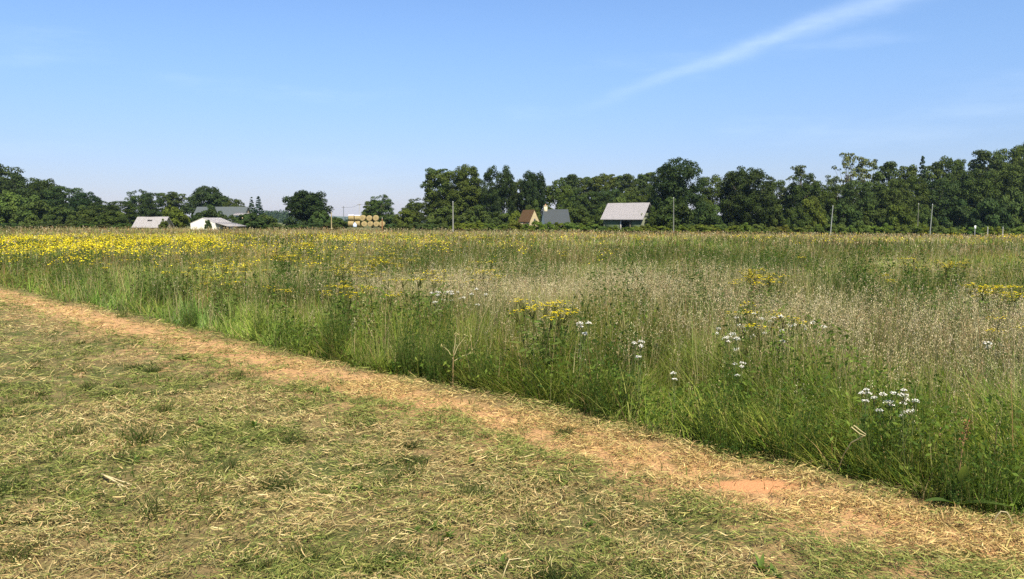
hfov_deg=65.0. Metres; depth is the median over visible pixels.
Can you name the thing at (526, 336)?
ragwort plant
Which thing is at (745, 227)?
bramble bush
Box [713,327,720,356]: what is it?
yarrow plant
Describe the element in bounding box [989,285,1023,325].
ragwort plant
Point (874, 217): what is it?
bush
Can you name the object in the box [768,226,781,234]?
bramble bush
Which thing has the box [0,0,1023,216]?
sky
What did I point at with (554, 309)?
ragwort plant
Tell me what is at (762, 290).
ragwort plant
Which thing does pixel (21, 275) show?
ragwort plant
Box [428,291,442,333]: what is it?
yarrow plant
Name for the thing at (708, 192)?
broadleaf tree
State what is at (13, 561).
grass tuft
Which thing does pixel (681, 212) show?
bush
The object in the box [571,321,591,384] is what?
yarrow plant
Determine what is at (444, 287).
ragwort plant
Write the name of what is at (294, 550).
grass tuft
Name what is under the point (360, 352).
meadow grass
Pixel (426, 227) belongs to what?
scrub bush
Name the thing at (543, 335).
ragwort plant
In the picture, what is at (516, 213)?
bush
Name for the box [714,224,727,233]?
bramble bush
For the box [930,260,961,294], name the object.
ragwort plant
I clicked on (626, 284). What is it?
herb clump
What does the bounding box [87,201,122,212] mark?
broadleaf tree
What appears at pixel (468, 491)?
grass tuft
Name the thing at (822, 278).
herb clump
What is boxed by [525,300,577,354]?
ragwort plant
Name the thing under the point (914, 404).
yarrow plant
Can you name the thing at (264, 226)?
scrub bush
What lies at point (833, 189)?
broadleaf tree
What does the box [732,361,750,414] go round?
yarrow plant
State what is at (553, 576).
wilted tuft
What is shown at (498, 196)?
broadleaf tree
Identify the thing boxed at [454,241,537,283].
herb clump
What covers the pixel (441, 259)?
herb clump
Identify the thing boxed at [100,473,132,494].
straw stalk
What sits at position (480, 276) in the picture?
ragwort plant
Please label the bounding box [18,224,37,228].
scrub bush
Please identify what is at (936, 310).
herb clump
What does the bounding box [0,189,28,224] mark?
bush
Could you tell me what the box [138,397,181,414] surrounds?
grass tuft
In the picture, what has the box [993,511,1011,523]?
straw stalk
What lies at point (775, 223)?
bush
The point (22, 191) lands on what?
broadleaf tree
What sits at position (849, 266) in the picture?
herb clump
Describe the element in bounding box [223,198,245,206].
broadleaf tree
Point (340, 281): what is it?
ragwort plant
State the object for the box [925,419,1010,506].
dock plant
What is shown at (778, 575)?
weed rosette
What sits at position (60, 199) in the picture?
broadleaf tree
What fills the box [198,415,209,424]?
weed rosette
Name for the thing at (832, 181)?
open crowned tree
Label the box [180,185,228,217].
broadleaf tree
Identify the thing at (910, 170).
feathery tree
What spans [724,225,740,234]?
bramble bush
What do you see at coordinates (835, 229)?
bramble bush
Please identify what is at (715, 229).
bramble bush
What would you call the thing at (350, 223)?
round hay bale
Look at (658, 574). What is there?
wilted tuft
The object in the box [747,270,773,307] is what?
ragwort plant
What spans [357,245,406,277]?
herb clump
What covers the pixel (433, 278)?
ragwort plant
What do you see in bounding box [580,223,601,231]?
bramble bush
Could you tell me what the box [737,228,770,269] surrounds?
herb clump
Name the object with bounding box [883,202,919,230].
bush
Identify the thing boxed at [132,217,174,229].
farm shed
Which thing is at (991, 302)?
ragwort plant
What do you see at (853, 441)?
straw stalk
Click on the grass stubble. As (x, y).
(40, 398)
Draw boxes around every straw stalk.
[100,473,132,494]
[838,425,865,470]
[993,426,996,469]
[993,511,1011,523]
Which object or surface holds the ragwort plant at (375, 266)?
on the ground at (752, 485)
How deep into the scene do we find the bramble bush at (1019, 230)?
145.95 m
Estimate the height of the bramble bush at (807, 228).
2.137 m
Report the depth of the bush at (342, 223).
187.98 m
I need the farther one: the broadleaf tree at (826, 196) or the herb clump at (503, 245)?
the broadleaf tree at (826, 196)
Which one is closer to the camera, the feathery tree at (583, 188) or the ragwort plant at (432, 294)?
the ragwort plant at (432, 294)
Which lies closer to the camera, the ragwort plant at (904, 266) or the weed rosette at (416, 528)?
the weed rosette at (416, 528)
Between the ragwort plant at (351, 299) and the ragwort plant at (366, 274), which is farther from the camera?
the ragwort plant at (366, 274)
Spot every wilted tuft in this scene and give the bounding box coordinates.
[0,472,44,495]
[0,500,21,524]
[17,362,50,369]
[22,516,43,523]
[32,501,67,515]
[35,390,53,395]
[76,382,98,390]
[84,447,147,468]
[96,391,122,399]
[114,363,153,370]
[141,366,161,372]
[165,428,198,436]
[235,436,259,443]
[247,472,299,492]
[271,429,309,446]
[283,543,338,564]
[352,549,394,573]
[353,415,389,428]
[372,542,422,569]
[389,451,439,469]
[399,437,428,450]
[513,548,587,578]
[550,424,577,438]
[556,572,603,578]
[566,567,595,578]
[625,562,700,578]
[949,546,996,563]
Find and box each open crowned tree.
[777,165,819,207]
[819,175,841,201]
[831,152,870,202]
[853,156,877,197]
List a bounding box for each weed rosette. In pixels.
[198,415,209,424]
[353,484,365,490]
[405,525,422,532]
[425,519,442,529]
[440,530,453,536]
[457,560,484,575]
[478,541,495,549]
[489,554,506,566]
[514,469,533,480]
[582,518,595,525]
[672,517,686,525]
[750,553,772,572]
[765,562,784,577]
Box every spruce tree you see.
[249,197,254,211]
[253,196,263,216]
[916,156,927,206]
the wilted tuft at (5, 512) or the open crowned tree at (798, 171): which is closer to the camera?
the wilted tuft at (5, 512)
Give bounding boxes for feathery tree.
[158,193,177,210]
[166,191,186,213]
[420,167,451,215]
[559,174,580,196]
[569,177,589,200]
[578,177,594,200]
[587,176,610,204]
[599,173,617,200]
[610,175,624,194]
[615,173,640,193]
[631,173,648,195]
[641,172,657,195]
[871,161,899,213]
[894,164,917,199]
[922,161,950,201]
[967,149,1007,198]
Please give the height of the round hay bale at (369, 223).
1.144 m
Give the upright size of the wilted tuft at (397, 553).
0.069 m
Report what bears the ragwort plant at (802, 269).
on the ground at (752, 485)
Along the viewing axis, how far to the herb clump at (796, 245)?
23.52 m
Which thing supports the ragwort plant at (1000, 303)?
on the ground at (752, 485)
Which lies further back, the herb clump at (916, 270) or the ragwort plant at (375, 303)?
the herb clump at (916, 270)
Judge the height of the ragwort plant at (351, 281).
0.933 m
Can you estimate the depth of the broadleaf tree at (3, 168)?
238.47 m
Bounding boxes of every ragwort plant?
[6,250,29,284]
[15,259,29,288]
[51,247,59,267]
[81,244,95,265]
[89,260,100,288]
[103,264,115,296]
[121,259,143,302]
[162,268,192,305]
[179,248,191,265]
[184,270,206,308]
[186,262,200,305]
[189,259,208,282]
[195,251,212,271]
[199,260,210,295]
[203,277,223,321]
[205,264,226,316]
[205,277,227,325]
[206,267,238,310]
[210,258,229,282]
[214,277,244,324]
[221,267,229,296]
[224,256,239,272]
[230,270,252,308]
[233,266,247,304]
[239,258,248,285]
[247,263,274,295]
[263,286,295,335]
[269,253,287,286]
[276,255,293,287]
[278,255,299,286]
[278,256,291,281]
[319,285,360,345]
[323,285,350,335]
[327,285,345,326]
[330,270,358,300]
[335,265,353,297]
[336,267,361,301]
[341,281,370,322]
[345,259,374,278]
[355,266,373,298]
[358,279,393,316]
[359,271,384,292]
[364,287,397,347]
[367,258,383,277]
[369,256,385,291]
[381,262,402,290]
[383,258,397,282]
[383,292,401,320]
[395,279,427,323]
[400,258,418,280]
[407,278,439,334]
[408,254,419,288]
[423,271,439,299]
[428,269,447,307]
[431,276,464,302]
[434,274,455,296]
[467,267,494,295]
[469,272,482,313]
[471,261,495,289]
[485,271,500,301]
[508,302,568,385]
[509,299,577,383]
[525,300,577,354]
[534,300,563,361]
[560,251,567,276]
[603,248,616,266]
[727,309,773,382]
[728,275,758,309]
[733,272,757,300]
[741,273,773,311]
[742,269,768,306]
[742,273,766,296]
[742,301,781,366]
[744,274,790,315]
[745,273,776,311]
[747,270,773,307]
[754,278,771,313]
[762,314,806,381]
[797,257,807,283]
[879,274,895,308]
[899,258,917,294]
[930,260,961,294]
[940,263,970,290]
[943,261,957,285]
[947,259,970,280]
[960,284,998,317]
[970,282,1023,335]
[977,285,1015,327]
[982,285,1023,328]
[984,316,1009,381]
[987,288,1023,317]
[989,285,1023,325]
[992,285,1015,306]
[1013,326,1023,379]
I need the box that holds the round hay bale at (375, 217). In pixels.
[373,215,378,220]
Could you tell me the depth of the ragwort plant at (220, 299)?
12.16 m
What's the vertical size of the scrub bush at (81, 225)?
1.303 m
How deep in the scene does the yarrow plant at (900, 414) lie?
5.09 m
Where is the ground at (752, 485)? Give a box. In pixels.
[0,223,1023,578]
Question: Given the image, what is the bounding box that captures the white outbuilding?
[190,218,244,229]
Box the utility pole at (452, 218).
[452,203,453,231]
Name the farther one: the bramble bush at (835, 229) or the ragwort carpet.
the bramble bush at (835, 229)
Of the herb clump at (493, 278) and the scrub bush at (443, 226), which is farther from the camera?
the scrub bush at (443, 226)
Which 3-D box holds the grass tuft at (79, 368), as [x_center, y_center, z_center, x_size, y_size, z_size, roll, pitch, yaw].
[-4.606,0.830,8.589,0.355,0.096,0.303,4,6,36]
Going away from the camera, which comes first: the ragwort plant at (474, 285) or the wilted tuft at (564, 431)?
the wilted tuft at (564, 431)
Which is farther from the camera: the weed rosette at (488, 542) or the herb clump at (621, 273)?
the herb clump at (621, 273)
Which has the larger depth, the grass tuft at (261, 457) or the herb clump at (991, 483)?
the grass tuft at (261, 457)
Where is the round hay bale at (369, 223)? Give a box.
[367,221,373,226]
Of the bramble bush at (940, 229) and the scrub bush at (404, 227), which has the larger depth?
the scrub bush at (404, 227)
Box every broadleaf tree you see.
[0,163,23,193]
[0,164,12,188]
[0,173,39,202]
[24,178,63,206]
[40,186,86,216]
[67,191,102,216]
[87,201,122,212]
[105,201,141,224]
[124,189,151,219]
[138,192,163,216]
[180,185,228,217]
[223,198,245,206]
[282,189,334,226]
[361,199,385,227]
[368,194,395,227]
[401,198,435,223]
[423,169,477,219]
[451,164,482,215]
[472,179,493,215]
[480,165,517,220]
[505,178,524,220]
[519,169,547,214]
[544,178,574,216]
[563,189,588,220]
[580,191,606,215]
[593,188,620,208]
[618,191,641,202]
[633,188,656,202]
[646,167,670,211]
[648,157,706,222]
[692,174,722,224]
[717,171,755,217]
[719,165,777,229]
[759,179,791,218]
[782,173,824,217]
[806,184,836,217]
[822,185,852,215]
[837,180,878,231]
[860,180,886,210]
[873,180,914,216]
[894,175,932,217]
[916,177,960,223]
[931,155,966,192]
[939,180,975,224]
[954,168,1001,224]
[956,159,983,185]
[975,171,1015,202]
[988,145,1023,186]
[993,163,1023,202]
[1008,144,1023,172]
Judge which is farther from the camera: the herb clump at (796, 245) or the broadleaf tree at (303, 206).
the broadleaf tree at (303, 206)
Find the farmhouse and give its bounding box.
[193,207,250,227]
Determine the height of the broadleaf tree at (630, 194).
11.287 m
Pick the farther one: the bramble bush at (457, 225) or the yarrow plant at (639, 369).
the bramble bush at (457, 225)
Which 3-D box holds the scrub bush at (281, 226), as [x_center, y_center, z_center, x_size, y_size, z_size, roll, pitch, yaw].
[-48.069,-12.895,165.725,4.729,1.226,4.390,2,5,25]
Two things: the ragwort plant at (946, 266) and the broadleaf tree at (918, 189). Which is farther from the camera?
the broadleaf tree at (918, 189)
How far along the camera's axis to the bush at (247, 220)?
167.88 m
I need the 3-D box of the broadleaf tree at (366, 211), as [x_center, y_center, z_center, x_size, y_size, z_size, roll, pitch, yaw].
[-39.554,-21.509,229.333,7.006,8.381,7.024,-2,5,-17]
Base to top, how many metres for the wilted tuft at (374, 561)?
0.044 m
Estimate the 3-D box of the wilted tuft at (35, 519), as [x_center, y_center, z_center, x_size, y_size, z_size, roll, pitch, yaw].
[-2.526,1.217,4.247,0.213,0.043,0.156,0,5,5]
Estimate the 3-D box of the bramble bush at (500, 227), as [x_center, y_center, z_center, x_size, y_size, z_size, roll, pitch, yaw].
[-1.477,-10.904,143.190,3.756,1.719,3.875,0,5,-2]
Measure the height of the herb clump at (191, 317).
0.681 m
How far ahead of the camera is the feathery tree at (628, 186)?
228.70 m
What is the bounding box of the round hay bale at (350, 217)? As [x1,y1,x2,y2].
[348,215,354,220]
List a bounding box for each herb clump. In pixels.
[2,239,54,275]
[38,248,110,290]
[115,233,169,275]
[126,236,204,307]
[128,241,171,268]
[166,244,251,277]
[177,240,252,263]
[180,284,200,327]
[207,236,249,266]
[239,238,333,313]
[248,285,273,341]
[254,245,302,278]
[261,248,370,310]
[293,256,359,311]
[312,237,364,262]
[318,278,349,360]
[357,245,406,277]
[364,236,419,276]
[370,235,424,263]
[384,263,449,376]
[408,235,459,277]
[413,233,462,272]
[413,273,467,383]
[433,235,481,269]
[450,257,533,302]
[452,248,521,287]
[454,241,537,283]
[465,329,499,390]
[475,228,529,268]
[481,235,577,297]
[507,285,714,381]
[522,242,563,285]
[522,338,556,399]
[557,250,679,332]
[574,328,637,418]
[577,245,675,309]
[592,246,669,287]
[598,254,645,291]
[602,240,675,269]
[621,239,650,264]
[622,268,741,324]
[641,256,734,302]
[642,254,749,314]
[653,247,733,283]
[661,231,731,277]
[688,237,746,266]
[689,342,782,458]
[691,239,757,272]
[711,247,777,280]
[716,252,819,305]
[723,245,775,267]
[730,227,815,277]
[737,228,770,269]
[748,362,844,466]
[757,236,832,271]
[761,239,835,273]
[804,236,977,308]
[805,236,858,301]
[811,358,985,489]
[814,249,924,300]
[829,238,876,287]
[842,269,997,329]
[850,247,961,323]
[878,261,1016,346]
[890,247,961,293]
[900,254,997,297]
[909,259,1022,303]
[924,395,1023,515]
[949,275,1023,311]
[954,278,1023,312]
[981,246,1023,294]
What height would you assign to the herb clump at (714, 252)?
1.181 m
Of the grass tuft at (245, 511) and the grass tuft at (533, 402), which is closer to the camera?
the grass tuft at (245, 511)
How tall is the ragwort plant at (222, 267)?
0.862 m
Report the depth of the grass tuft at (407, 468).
5.08 m
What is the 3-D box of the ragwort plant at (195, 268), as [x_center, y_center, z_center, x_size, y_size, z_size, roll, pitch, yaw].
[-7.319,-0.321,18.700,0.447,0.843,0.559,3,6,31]
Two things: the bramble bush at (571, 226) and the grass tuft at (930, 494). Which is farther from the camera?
the bramble bush at (571, 226)
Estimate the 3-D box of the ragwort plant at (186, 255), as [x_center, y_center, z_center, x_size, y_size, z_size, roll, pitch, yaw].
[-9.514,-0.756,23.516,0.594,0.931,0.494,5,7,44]
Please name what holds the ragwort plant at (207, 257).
on the ground at (752, 485)
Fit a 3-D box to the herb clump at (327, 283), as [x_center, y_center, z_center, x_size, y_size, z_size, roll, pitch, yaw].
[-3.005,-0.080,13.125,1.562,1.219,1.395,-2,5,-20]
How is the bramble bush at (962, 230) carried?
on the ground at (752, 485)
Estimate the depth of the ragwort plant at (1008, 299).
10.19 m
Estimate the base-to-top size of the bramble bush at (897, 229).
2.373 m
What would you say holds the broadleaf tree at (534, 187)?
on the ground at (752, 485)
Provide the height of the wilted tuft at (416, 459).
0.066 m
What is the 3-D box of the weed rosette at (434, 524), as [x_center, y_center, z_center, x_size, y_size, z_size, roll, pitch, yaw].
[-0.394,1.219,4.146,0.067,0.032,0.098,3,6,31]
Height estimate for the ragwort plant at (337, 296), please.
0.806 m
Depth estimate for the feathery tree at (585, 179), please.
243.57 m
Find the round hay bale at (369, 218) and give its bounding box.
[366,215,372,220]
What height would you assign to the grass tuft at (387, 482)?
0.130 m
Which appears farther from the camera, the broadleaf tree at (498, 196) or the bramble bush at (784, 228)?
the broadleaf tree at (498, 196)
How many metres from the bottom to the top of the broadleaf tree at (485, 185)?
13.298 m
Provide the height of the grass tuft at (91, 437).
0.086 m
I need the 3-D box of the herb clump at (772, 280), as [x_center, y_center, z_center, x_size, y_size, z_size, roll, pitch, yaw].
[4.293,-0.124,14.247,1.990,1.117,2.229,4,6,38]
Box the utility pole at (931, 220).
[929,204,932,234]
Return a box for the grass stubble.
[0,286,1022,578]
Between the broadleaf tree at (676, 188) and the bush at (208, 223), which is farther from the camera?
the broadleaf tree at (676, 188)
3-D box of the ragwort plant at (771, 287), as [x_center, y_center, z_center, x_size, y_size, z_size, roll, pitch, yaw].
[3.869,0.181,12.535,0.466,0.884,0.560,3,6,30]
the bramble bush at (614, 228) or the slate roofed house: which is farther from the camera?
the slate roofed house
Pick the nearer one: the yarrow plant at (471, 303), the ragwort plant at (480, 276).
the yarrow plant at (471, 303)
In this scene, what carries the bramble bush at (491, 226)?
on the ground at (752, 485)
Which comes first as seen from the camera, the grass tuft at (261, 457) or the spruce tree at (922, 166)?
the grass tuft at (261, 457)
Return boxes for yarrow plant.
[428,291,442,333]
[445,290,454,314]
[462,293,473,319]
[474,288,487,325]
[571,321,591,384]
[630,340,648,418]
[669,371,679,429]
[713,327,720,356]
[721,336,739,399]
[726,317,740,354]
[727,332,740,387]
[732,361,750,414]
[740,325,754,364]
[752,313,766,348]
[776,314,796,382]
[781,324,791,381]
[801,324,806,355]
[810,321,825,361]
[857,391,873,452]
[859,388,882,455]
[871,392,887,463]
[883,400,913,455]
[888,388,914,467]
[888,391,909,453]
[892,392,923,477]
[983,341,994,393]
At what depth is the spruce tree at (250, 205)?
223.52 m
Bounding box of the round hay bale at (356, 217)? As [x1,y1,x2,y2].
[354,215,359,220]
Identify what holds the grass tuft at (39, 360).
on the ground at (752, 485)
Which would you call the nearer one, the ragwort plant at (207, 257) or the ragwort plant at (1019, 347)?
the ragwort plant at (1019, 347)
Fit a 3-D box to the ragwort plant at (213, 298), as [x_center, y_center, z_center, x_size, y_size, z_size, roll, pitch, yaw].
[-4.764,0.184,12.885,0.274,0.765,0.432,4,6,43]
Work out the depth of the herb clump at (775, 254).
21.26 m
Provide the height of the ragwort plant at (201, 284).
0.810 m
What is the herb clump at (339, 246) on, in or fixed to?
on the ground at (752, 485)
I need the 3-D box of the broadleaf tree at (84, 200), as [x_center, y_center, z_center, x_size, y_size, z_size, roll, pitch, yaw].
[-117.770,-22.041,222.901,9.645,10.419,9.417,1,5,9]
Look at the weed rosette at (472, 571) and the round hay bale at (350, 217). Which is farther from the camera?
the round hay bale at (350, 217)
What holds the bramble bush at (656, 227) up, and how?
on the ground at (752, 485)
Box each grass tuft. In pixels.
[0,531,47,570]
[3,395,30,404]
[24,356,44,363]
[45,418,98,438]
[66,428,111,443]
[69,363,87,371]
[106,484,212,523]
[109,419,164,448]
[115,307,130,317]
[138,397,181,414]
[140,448,214,466]
[189,478,235,502]
[192,490,258,517]
[211,447,250,472]
[213,544,282,573]
[227,363,249,379]
[256,449,283,460]
[272,534,347,567]
[354,467,398,489]
[390,459,439,475]
[444,478,479,499]
[467,478,500,507]
[508,503,570,538]
[519,398,547,408]
[622,414,666,439]
[771,453,812,465]
[911,472,950,505]
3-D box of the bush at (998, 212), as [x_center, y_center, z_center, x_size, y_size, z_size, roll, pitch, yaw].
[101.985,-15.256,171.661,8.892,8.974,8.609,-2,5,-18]
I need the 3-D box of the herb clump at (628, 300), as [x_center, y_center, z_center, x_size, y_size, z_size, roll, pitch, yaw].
[1.472,0.123,10.309,2.013,1.296,1.788,0,5,0]
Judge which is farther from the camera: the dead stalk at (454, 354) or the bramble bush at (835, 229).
the bramble bush at (835, 229)
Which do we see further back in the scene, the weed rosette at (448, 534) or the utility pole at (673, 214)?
the utility pole at (673, 214)
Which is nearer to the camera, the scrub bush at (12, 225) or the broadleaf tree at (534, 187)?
the scrub bush at (12, 225)
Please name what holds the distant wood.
on the hills
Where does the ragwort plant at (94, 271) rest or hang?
on the ground at (752, 485)
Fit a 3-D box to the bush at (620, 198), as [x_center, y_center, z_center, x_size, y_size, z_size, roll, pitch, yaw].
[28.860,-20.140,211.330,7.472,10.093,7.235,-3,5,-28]
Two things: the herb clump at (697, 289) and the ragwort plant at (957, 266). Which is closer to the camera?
the herb clump at (697, 289)
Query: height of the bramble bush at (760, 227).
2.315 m
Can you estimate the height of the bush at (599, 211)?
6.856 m
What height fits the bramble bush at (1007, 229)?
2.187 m
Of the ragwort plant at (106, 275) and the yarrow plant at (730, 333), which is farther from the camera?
the ragwort plant at (106, 275)
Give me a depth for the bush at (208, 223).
147.20 m
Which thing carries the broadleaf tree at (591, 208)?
on the ground at (752, 485)
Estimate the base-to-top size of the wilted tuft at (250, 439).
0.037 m
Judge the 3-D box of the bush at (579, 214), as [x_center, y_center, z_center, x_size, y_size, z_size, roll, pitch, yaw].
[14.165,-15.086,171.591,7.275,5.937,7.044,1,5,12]
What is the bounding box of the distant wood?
[260,209,361,222]
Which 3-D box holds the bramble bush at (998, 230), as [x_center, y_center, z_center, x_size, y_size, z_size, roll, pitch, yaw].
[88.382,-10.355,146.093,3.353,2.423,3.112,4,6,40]
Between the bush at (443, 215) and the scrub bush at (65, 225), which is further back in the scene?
the bush at (443, 215)
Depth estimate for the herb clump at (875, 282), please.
14.13 m
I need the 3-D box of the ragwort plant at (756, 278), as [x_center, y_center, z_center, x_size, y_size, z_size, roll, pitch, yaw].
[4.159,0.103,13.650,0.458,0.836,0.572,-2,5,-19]
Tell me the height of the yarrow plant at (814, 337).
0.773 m
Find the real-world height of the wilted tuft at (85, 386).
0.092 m
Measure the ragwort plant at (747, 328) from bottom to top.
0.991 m
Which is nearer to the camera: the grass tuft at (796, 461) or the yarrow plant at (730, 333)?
the grass tuft at (796, 461)
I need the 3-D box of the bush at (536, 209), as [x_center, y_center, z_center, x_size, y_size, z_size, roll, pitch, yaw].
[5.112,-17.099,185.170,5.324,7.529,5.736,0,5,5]
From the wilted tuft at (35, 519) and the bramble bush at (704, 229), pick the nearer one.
the wilted tuft at (35, 519)
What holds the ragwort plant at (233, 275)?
on the ground at (752, 485)
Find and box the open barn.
[600,203,650,229]
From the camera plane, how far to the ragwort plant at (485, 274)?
14.44 m
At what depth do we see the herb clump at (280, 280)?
13.59 m
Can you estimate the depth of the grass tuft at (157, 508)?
4.33 m
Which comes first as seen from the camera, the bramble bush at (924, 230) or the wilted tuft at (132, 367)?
the wilted tuft at (132, 367)
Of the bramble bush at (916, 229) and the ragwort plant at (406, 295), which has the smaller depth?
the ragwort plant at (406, 295)
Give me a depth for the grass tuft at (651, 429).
5.90 m
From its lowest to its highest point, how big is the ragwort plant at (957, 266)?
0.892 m
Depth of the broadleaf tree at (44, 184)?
227.95 m
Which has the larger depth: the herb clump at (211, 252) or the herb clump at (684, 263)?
the herb clump at (211, 252)
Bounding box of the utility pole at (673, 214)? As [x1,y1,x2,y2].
[673,197,673,231]
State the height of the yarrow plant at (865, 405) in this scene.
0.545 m
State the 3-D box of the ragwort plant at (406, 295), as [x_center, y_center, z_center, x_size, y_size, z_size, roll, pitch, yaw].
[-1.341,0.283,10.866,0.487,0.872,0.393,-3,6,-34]
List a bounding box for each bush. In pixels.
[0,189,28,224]
[1,223,17,228]
[11,194,58,228]
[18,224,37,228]
[33,222,55,228]
[42,204,77,225]
[53,224,76,228]
[64,204,99,225]
[76,223,94,228]
[89,210,129,224]
[94,224,111,228]
[110,223,131,228]
[158,219,168,228]
[162,205,190,228]
[188,212,200,225]
[194,205,227,220]
[204,220,211,228]
[227,214,235,227]
[234,212,266,228]
[249,223,269,228]
[254,213,277,225]
[268,224,287,229]
[288,224,304,229]
[303,223,323,229]
[308,210,333,225]
[320,222,340,229]
[332,217,347,228]
[378,214,397,224]
[381,224,401,229]
[392,208,420,225]
[392,224,413,229]
[408,222,421,229]
[418,223,439,230]
[426,204,463,225]
[432,223,448,230]
[448,222,464,231]
[459,204,489,223]
[461,223,478,231]
[470,221,485,229]
[482,223,497,231]
[483,211,509,225]
[495,223,508,231]
[503,220,524,231]
[508,210,520,222]
[517,223,529,231]
[525,199,541,221]
[528,220,545,231]
[543,221,557,232]
[553,222,566,231]
[561,222,579,231]
[566,205,594,225]
[574,223,589,231]
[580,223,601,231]
[591,205,605,226]
[595,226,608,232]
[607,225,621,232]
[612,194,631,202]
[621,227,635,232]
[630,226,645,232]
[640,224,655,232]
[644,205,660,228]
[646,196,695,232]
[649,225,668,232]
[674,225,689,233]
[690,224,711,233]
[691,202,722,228]
[702,225,721,233]
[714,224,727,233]
[720,206,755,226]
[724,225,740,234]
[736,222,754,233]
[751,223,768,233]
[756,204,782,229]
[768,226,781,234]
[776,225,789,233]
[779,205,813,228]
[786,227,805,234]
[801,195,827,231]
[803,225,814,232]
[808,224,826,234]
[817,223,838,234]
[825,201,864,229]
[836,223,849,234]
[847,225,855,234]
[853,224,873,235]
[862,202,886,227]
[869,225,883,235]
[879,223,896,235]
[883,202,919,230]
[890,225,911,236]
[906,224,923,236]
[913,204,938,227]
[918,225,929,236]
[927,225,950,235]
[936,199,975,233]
[945,227,962,236]
[957,227,970,235]
[965,226,984,236]
[966,197,1014,230]
[981,226,997,236]
[993,226,1007,237]
[998,187,1023,228]
[1004,227,1018,237]
[1011,226,1023,236]
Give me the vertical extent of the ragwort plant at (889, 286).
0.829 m
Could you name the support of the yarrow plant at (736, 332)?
on the ground at (752, 485)
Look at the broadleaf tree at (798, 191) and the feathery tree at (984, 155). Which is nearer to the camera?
the broadleaf tree at (798, 191)
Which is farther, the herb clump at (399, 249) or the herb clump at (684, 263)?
the herb clump at (399, 249)
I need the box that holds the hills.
[294,216,683,222]
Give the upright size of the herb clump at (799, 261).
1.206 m
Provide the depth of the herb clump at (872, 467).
4.92 m
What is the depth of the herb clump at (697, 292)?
10.84 m
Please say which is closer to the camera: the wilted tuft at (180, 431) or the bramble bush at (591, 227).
the wilted tuft at (180, 431)
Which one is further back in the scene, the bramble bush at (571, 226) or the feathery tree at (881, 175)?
the feathery tree at (881, 175)
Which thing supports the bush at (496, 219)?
on the ground at (752, 485)
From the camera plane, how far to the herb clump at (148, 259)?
21.90 m
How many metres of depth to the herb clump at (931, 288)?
10.49 m
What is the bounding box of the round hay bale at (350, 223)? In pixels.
[348,221,353,226]
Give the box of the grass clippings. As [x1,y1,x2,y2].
[0,284,1023,578]
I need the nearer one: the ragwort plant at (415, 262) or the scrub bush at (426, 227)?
the ragwort plant at (415, 262)
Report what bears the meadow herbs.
on the ground at (752, 485)
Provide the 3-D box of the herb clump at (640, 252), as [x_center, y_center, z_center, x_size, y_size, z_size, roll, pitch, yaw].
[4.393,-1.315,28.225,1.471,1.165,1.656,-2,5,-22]
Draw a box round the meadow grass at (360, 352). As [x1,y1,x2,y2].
[0,226,1023,516]
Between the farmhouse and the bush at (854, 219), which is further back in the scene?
the farmhouse
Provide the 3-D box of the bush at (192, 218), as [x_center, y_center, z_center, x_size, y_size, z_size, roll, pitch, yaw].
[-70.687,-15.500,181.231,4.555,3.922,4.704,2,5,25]
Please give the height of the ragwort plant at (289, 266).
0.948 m
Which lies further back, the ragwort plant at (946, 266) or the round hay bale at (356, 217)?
the round hay bale at (356, 217)
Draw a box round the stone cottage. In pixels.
[518,210,538,225]
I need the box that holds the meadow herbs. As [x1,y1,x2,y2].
[0,241,1023,513]
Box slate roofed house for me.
[540,204,570,223]
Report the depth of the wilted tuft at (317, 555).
3.77 m
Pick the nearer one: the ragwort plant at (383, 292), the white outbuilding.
the ragwort plant at (383, 292)
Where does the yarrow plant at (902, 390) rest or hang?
on the ground at (752, 485)
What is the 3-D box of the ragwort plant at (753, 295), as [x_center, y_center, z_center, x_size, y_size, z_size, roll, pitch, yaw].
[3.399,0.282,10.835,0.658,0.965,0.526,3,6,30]
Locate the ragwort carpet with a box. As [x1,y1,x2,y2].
[0,230,1021,291]
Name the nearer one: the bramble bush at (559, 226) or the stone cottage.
the bramble bush at (559, 226)
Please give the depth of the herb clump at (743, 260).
23.95 m
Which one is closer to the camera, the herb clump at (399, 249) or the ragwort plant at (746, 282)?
the ragwort plant at (746, 282)
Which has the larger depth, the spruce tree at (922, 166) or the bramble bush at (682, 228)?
the spruce tree at (922, 166)
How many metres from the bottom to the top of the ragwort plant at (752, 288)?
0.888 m
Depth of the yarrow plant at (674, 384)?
6.04 m
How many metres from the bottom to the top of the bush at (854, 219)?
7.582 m
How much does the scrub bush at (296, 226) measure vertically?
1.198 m
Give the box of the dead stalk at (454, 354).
[441,332,474,385]
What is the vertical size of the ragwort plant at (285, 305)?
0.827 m
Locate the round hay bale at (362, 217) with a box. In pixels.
[360,215,365,220]
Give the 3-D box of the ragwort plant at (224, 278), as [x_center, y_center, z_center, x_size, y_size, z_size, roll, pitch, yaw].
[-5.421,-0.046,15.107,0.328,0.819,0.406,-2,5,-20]
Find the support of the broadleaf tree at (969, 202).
on the ground at (752, 485)
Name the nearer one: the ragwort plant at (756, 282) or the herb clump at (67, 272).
the ragwort plant at (756, 282)
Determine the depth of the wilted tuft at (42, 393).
7.38 m
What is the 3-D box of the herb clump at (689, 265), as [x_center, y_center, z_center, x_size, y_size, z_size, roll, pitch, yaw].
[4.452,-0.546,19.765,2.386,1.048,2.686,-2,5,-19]
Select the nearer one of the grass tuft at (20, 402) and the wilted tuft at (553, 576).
the wilted tuft at (553, 576)
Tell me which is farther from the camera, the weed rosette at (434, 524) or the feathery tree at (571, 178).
the feathery tree at (571, 178)

